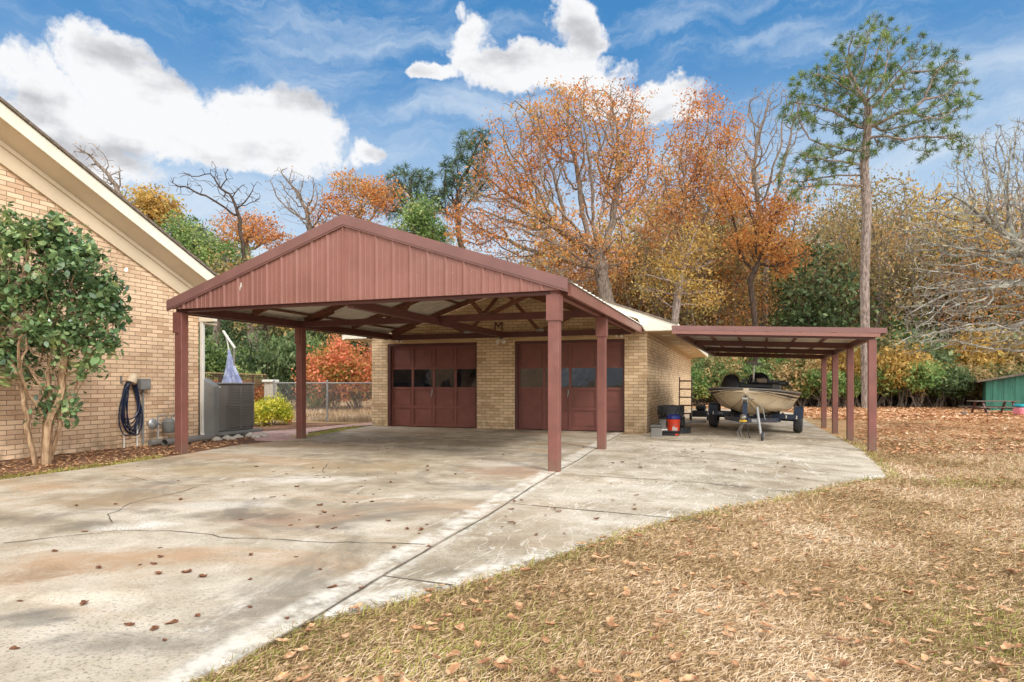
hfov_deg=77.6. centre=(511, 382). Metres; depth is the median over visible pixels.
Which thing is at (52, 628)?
driveway
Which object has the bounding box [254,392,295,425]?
shrub
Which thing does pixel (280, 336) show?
shrub
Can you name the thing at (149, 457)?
green grass
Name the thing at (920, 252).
forest tree
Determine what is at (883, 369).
shrub
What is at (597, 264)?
oak tree
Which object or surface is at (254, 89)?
sky
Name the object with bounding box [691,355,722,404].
shrub
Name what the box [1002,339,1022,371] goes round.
shrub
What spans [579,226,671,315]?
forest tree
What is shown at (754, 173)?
bare tree
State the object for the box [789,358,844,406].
shrub
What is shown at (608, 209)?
forest tree
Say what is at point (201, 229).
evergreen tree
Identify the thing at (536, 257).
forest tree
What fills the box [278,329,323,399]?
shrub
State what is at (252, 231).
maple tree
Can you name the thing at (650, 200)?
forest tree
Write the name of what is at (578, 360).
garage door
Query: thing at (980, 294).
tree
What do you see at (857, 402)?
shrub
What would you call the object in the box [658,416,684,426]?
tyre
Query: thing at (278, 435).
path
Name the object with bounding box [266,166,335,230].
bare tree
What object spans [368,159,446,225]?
pine tree
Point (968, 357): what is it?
shrub
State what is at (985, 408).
picnic table
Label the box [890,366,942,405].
shrub
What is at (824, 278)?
forest tree
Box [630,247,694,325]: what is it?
forest tree
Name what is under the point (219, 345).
shrub
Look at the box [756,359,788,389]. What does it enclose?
shrub
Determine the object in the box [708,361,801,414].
bass boat
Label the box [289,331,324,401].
shrub
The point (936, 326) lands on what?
shrub
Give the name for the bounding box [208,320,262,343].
evergreen tree
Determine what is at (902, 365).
shrub
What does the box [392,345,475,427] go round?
garage door
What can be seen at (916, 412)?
leaf litter
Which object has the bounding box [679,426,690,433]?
tyre
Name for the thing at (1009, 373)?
shrub
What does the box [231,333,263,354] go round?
shrub
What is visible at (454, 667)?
leaf litter
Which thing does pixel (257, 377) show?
shrub
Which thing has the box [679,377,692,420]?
ladder
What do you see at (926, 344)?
shrub
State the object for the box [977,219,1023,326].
forest tree
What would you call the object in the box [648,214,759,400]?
forest tree
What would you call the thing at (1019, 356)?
shrub
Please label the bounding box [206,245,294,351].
shade tree
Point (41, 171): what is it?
brick house
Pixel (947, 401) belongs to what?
shrub
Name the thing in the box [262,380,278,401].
stone pillar
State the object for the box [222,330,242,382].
patio parasol
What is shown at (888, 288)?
forest tree
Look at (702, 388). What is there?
shrub
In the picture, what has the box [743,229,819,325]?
forest tree
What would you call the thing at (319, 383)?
chain link fence
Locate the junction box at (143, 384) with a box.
[137,379,150,444]
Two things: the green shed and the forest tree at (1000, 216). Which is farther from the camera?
the forest tree at (1000, 216)
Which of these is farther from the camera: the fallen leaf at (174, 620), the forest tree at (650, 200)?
the forest tree at (650, 200)
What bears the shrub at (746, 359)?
on the ground at (842, 433)
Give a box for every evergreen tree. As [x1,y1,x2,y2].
[154,206,259,350]
[177,215,226,243]
[199,326,226,345]
[205,321,240,341]
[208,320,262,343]
[226,325,259,344]
[237,325,279,345]
[258,326,318,344]
[290,330,355,395]
[385,188,463,246]
[743,234,889,399]
[746,298,800,326]
[749,278,799,324]
[759,219,829,297]
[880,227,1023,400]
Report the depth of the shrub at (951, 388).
36.37 m
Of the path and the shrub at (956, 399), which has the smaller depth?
the path
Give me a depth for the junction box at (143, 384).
13.13 m
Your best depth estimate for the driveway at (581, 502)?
7.90 m
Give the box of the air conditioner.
[199,378,262,437]
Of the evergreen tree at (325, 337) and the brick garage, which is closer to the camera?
the brick garage
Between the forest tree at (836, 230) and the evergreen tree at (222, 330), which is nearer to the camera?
the evergreen tree at (222, 330)
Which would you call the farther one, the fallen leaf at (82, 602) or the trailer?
the trailer
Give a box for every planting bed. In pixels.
[0,435,269,479]
[253,422,345,430]
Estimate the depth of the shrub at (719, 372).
36.61 m
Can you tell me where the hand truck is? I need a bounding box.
[689,405,708,419]
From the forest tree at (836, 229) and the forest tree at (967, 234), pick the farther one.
the forest tree at (836, 229)
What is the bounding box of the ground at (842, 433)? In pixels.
[0,391,1023,681]
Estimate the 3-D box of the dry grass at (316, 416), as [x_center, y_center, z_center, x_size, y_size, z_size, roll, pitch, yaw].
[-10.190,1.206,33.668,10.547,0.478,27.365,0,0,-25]
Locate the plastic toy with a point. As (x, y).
(1018, 409)
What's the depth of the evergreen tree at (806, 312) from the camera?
45.81 m
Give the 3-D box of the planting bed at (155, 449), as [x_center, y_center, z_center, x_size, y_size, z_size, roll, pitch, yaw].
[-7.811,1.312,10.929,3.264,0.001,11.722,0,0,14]
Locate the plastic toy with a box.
[1013,404,1023,414]
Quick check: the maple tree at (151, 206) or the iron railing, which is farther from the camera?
the maple tree at (151, 206)
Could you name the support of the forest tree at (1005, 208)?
on the ground at (842, 433)
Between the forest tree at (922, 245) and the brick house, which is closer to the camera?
the brick house
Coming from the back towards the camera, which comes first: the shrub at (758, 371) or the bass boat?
the shrub at (758, 371)
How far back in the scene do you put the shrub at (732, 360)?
41.85 m
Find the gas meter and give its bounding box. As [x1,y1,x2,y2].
[147,414,174,438]
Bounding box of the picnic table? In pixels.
[958,401,1020,413]
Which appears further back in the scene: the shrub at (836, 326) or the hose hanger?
the shrub at (836, 326)
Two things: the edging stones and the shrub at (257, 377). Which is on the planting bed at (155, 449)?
the edging stones
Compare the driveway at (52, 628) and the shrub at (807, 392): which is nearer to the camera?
the driveway at (52, 628)
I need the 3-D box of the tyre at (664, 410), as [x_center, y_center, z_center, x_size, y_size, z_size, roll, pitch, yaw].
[4.244,0.735,17.028,0.711,0.280,0.710,0,0,19]
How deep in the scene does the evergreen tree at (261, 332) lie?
47.68 m
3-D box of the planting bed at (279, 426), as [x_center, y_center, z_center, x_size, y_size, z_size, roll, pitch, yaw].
[-7.079,1.312,19.091,3.150,0.001,4.300,0,0,19]
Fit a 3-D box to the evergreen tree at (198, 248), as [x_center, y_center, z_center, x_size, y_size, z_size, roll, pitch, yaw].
[-16.396,-4.054,34.039,5.760,10.740,3.273,0,0,0]
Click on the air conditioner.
(228, 408)
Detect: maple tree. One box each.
[118,181,190,231]
[204,207,296,336]
[304,166,411,395]
[626,208,735,322]
[631,77,760,318]
[702,172,818,366]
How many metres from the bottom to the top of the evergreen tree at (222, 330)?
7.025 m
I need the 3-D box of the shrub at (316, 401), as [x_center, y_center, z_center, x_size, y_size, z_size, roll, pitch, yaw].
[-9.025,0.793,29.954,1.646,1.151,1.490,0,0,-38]
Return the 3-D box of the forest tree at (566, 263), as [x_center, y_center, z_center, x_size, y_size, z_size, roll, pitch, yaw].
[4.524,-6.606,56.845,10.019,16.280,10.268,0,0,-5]
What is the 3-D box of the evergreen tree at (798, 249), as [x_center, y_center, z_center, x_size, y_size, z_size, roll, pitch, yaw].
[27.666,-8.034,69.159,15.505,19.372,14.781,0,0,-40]
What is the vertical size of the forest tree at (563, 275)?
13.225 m
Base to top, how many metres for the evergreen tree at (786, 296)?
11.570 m
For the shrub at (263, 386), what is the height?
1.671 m
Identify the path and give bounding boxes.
[253,422,371,440]
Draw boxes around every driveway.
[0,426,623,681]
[312,408,885,622]
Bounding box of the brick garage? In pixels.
[342,297,707,433]
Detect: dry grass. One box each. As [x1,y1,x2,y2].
[283,398,371,421]
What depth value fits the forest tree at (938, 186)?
63.75 m
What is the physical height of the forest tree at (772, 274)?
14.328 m
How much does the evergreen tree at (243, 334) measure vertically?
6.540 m
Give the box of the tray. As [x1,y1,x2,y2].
[662,430,679,435]
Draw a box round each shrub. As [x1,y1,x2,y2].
[199,329,245,378]
[199,335,223,378]
[209,345,261,377]
[223,326,293,397]
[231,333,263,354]
[236,365,264,387]
[245,377,263,407]
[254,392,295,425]
[256,376,283,400]
[262,334,295,400]
[264,329,321,407]
[264,332,290,400]
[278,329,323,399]
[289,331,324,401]
[290,333,367,409]
[306,334,342,408]
[307,388,332,409]
[315,332,371,398]
[316,340,371,409]
[344,355,371,399]
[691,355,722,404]
[691,357,703,402]
[691,362,712,405]
[691,368,715,399]
[694,356,752,400]
[699,355,747,401]
[702,358,741,400]
[727,363,774,382]
[731,352,775,363]
[734,360,772,383]
[746,353,816,368]
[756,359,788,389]
[760,360,794,389]
[774,354,831,406]
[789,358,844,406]
[792,367,845,406]
[801,312,856,400]
[805,346,860,407]
[813,371,860,407]
[831,364,883,406]
[839,322,889,405]
[855,362,905,405]
[859,334,915,405]
[860,335,926,405]
[870,311,934,402]
[877,341,941,406]
[877,345,909,407]
[878,327,962,405]
[887,360,954,406]
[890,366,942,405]
[900,331,947,402]
[902,361,959,407]
[904,325,959,403]
[909,356,977,406]
[917,352,952,406]
[925,321,974,401]
[936,366,966,406]
[938,362,984,406]
[940,325,1014,405]
[946,361,963,405]
[947,362,997,405]
[965,325,1023,371]
[967,361,1019,376]
[989,360,1023,375]
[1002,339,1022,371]
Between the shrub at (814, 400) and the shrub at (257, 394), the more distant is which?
the shrub at (814, 400)
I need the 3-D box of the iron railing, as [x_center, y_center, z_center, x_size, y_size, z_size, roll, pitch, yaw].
[-9.184,0.497,21.317,0.067,1.665,6.821,0,0,-6]
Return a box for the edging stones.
[212,432,268,440]
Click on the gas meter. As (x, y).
(168, 425)
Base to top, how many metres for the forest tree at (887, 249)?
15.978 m
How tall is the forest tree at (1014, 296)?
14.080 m
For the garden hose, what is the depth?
12.77 m
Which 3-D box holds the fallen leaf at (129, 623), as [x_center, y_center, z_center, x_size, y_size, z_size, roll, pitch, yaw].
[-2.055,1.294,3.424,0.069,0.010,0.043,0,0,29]
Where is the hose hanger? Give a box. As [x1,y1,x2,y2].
[120,373,137,384]
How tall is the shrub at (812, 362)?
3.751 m
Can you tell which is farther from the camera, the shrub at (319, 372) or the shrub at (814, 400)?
the shrub at (814, 400)
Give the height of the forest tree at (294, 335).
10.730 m
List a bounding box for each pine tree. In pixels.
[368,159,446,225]
[430,126,495,248]
[774,9,983,407]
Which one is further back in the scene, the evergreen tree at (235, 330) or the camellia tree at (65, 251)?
the evergreen tree at (235, 330)
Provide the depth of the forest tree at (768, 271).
47.49 m
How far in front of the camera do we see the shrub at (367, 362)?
29.59 m
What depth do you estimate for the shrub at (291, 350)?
29.70 m
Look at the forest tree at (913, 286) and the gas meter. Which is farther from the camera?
the forest tree at (913, 286)
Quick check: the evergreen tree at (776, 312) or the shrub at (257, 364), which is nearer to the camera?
the shrub at (257, 364)
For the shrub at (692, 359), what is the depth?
41.94 m
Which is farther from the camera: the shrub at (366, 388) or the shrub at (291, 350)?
the shrub at (366, 388)
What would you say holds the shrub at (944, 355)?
on the ground at (842, 433)
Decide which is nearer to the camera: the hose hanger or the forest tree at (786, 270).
the hose hanger
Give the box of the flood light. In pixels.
[495,337,505,343]
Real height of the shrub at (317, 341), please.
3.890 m
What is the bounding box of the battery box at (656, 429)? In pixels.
[650,423,662,436]
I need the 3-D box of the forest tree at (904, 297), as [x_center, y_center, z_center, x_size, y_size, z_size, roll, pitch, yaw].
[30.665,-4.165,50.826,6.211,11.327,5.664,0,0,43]
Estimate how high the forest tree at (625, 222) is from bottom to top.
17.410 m
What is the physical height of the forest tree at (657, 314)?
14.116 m
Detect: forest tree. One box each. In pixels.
[271,326,328,345]
[498,236,575,277]
[513,224,618,295]
[517,253,593,291]
[549,233,638,306]
[573,151,713,301]
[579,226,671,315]
[581,189,678,319]
[583,247,662,314]
[610,149,781,325]
[611,221,695,324]
[613,182,728,319]
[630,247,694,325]
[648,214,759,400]
[649,202,771,325]
[668,208,795,323]
[680,291,737,325]
[690,156,840,287]
[690,247,785,325]
[710,233,788,323]
[717,212,808,286]
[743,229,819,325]
[770,196,872,285]
[785,206,915,326]
[787,239,874,325]
[788,204,888,265]
[790,162,965,342]
[797,193,892,262]
[807,163,935,262]
[827,211,933,317]
[857,264,916,329]
[859,260,936,330]
[860,172,994,254]
[870,195,987,334]
[870,210,974,344]
[870,269,937,401]
[871,188,990,282]
[890,230,1000,314]
[901,193,1023,326]
[908,198,1023,400]
[911,219,1023,338]
[945,183,1023,247]
[946,177,1023,320]
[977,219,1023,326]
[984,237,1023,326]
[996,238,1023,322]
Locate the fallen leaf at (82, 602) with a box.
[79,600,88,604]
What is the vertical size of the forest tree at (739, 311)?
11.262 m
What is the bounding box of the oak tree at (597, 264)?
[433,74,665,302]
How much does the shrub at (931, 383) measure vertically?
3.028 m
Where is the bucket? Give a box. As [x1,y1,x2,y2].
[667,414,680,430]
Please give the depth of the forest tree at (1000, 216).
56.21 m
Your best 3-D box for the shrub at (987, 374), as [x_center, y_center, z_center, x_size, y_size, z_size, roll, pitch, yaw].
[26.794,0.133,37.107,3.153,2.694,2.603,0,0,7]
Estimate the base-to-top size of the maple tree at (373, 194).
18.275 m
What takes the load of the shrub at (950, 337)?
on the ground at (842, 433)
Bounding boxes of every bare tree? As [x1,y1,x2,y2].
[72,136,142,203]
[168,161,268,348]
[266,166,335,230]
[724,78,810,325]
[890,116,1023,355]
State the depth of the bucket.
16.27 m
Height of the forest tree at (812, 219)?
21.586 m
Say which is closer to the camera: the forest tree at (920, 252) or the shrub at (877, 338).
the shrub at (877, 338)
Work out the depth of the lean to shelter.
15.90 m
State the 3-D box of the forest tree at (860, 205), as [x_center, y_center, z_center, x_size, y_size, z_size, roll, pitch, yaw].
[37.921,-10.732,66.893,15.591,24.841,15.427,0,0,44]
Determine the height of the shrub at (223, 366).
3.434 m
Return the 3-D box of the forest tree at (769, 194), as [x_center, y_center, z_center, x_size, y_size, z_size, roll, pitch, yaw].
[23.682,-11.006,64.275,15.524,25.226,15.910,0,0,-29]
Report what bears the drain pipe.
on the planting bed at (155, 449)
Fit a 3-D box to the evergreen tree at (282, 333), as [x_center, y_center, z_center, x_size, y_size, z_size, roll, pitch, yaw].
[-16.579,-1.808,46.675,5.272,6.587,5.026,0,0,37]
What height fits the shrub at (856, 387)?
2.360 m
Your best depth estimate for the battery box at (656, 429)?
15.46 m
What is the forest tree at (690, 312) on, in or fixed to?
on the ground at (842, 433)
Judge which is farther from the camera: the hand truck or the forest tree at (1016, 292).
the forest tree at (1016, 292)
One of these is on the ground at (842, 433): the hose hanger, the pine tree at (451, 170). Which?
the pine tree at (451, 170)
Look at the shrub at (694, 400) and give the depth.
37.66 m
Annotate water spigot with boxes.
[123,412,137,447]
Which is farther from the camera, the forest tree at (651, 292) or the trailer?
the forest tree at (651, 292)
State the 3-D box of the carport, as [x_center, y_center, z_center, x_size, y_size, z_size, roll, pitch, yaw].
[-1.463,-0.730,14.165,7.640,4.100,7.895,0,0,19]
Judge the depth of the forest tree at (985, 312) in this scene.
46.24 m
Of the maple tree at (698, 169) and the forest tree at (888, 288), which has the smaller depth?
the maple tree at (698, 169)
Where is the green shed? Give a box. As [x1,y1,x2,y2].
[975,373,1023,410]
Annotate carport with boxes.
[166,214,642,471]
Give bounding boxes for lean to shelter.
[671,325,886,452]
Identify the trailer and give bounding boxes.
[708,395,803,440]
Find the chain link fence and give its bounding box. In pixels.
[273,380,371,421]
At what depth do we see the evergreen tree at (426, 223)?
43.45 m
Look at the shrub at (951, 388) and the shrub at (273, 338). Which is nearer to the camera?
the shrub at (273, 338)
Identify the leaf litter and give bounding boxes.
[252,448,1023,681]
[706,404,1023,419]
[854,417,1023,453]
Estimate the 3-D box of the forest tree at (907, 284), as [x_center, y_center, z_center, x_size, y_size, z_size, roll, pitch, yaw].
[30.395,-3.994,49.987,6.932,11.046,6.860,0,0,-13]
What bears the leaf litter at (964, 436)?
on the ground at (842, 433)
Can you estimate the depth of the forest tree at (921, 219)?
56.73 m
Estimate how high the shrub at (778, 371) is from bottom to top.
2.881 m
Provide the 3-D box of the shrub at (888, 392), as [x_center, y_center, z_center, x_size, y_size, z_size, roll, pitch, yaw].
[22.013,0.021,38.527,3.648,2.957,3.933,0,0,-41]
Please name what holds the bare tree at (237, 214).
on the ground at (842, 433)
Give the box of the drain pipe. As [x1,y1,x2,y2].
[161,434,211,446]
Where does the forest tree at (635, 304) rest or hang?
on the ground at (842, 433)
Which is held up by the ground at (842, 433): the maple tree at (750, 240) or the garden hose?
the maple tree at (750, 240)
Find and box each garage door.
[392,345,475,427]
[519,342,623,431]
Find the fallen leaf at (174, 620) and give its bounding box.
[165,619,177,623]
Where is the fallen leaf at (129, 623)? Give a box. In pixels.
[123,622,134,625]
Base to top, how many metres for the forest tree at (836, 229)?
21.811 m
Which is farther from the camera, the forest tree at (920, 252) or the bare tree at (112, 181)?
the forest tree at (920, 252)
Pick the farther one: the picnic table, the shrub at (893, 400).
the shrub at (893, 400)
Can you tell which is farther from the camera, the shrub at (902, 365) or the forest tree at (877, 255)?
the forest tree at (877, 255)
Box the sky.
[0,0,1023,301]
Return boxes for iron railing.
[199,372,266,384]
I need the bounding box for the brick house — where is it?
[0,96,217,460]
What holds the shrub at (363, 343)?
on the ground at (842, 433)
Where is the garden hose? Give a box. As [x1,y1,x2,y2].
[118,382,142,435]
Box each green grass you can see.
[0,426,363,479]
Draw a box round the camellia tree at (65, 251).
[0,197,136,466]
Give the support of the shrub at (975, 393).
on the ground at (842, 433)
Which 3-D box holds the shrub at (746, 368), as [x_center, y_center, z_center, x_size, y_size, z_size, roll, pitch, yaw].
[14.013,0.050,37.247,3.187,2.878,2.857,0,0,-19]
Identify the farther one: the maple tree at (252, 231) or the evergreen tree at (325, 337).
the evergreen tree at (325, 337)
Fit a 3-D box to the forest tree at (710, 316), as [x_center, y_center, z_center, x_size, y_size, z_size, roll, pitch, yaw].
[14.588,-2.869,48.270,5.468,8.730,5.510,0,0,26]
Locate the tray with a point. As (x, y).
(669, 433)
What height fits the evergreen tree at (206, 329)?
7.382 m
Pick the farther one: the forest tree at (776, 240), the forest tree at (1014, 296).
the forest tree at (776, 240)
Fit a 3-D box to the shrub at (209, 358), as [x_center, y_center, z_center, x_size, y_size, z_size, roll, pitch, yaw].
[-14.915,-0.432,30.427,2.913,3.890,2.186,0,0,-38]
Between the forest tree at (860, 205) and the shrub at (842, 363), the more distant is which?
the forest tree at (860, 205)
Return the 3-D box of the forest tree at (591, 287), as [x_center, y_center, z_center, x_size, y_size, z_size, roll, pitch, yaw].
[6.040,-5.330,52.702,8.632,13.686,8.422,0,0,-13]
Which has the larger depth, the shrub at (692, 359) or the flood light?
the shrub at (692, 359)
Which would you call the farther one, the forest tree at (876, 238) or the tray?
the forest tree at (876, 238)
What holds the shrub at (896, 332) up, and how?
on the ground at (842, 433)
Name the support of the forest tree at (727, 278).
on the ground at (842, 433)
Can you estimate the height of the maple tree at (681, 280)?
11.064 m
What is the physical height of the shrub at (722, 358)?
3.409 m
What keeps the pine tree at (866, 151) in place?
on the ground at (842, 433)
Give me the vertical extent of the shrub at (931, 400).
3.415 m
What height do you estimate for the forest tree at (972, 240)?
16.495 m
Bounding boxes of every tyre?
[657,405,683,415]
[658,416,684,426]
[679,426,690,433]
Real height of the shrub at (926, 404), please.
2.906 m
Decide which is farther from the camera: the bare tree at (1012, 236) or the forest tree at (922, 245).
the forest tree at (922, 245)
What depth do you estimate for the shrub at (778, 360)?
41.08 m
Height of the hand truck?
0.520 m
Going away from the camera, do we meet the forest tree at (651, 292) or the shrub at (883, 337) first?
the shrub at (883, 337)

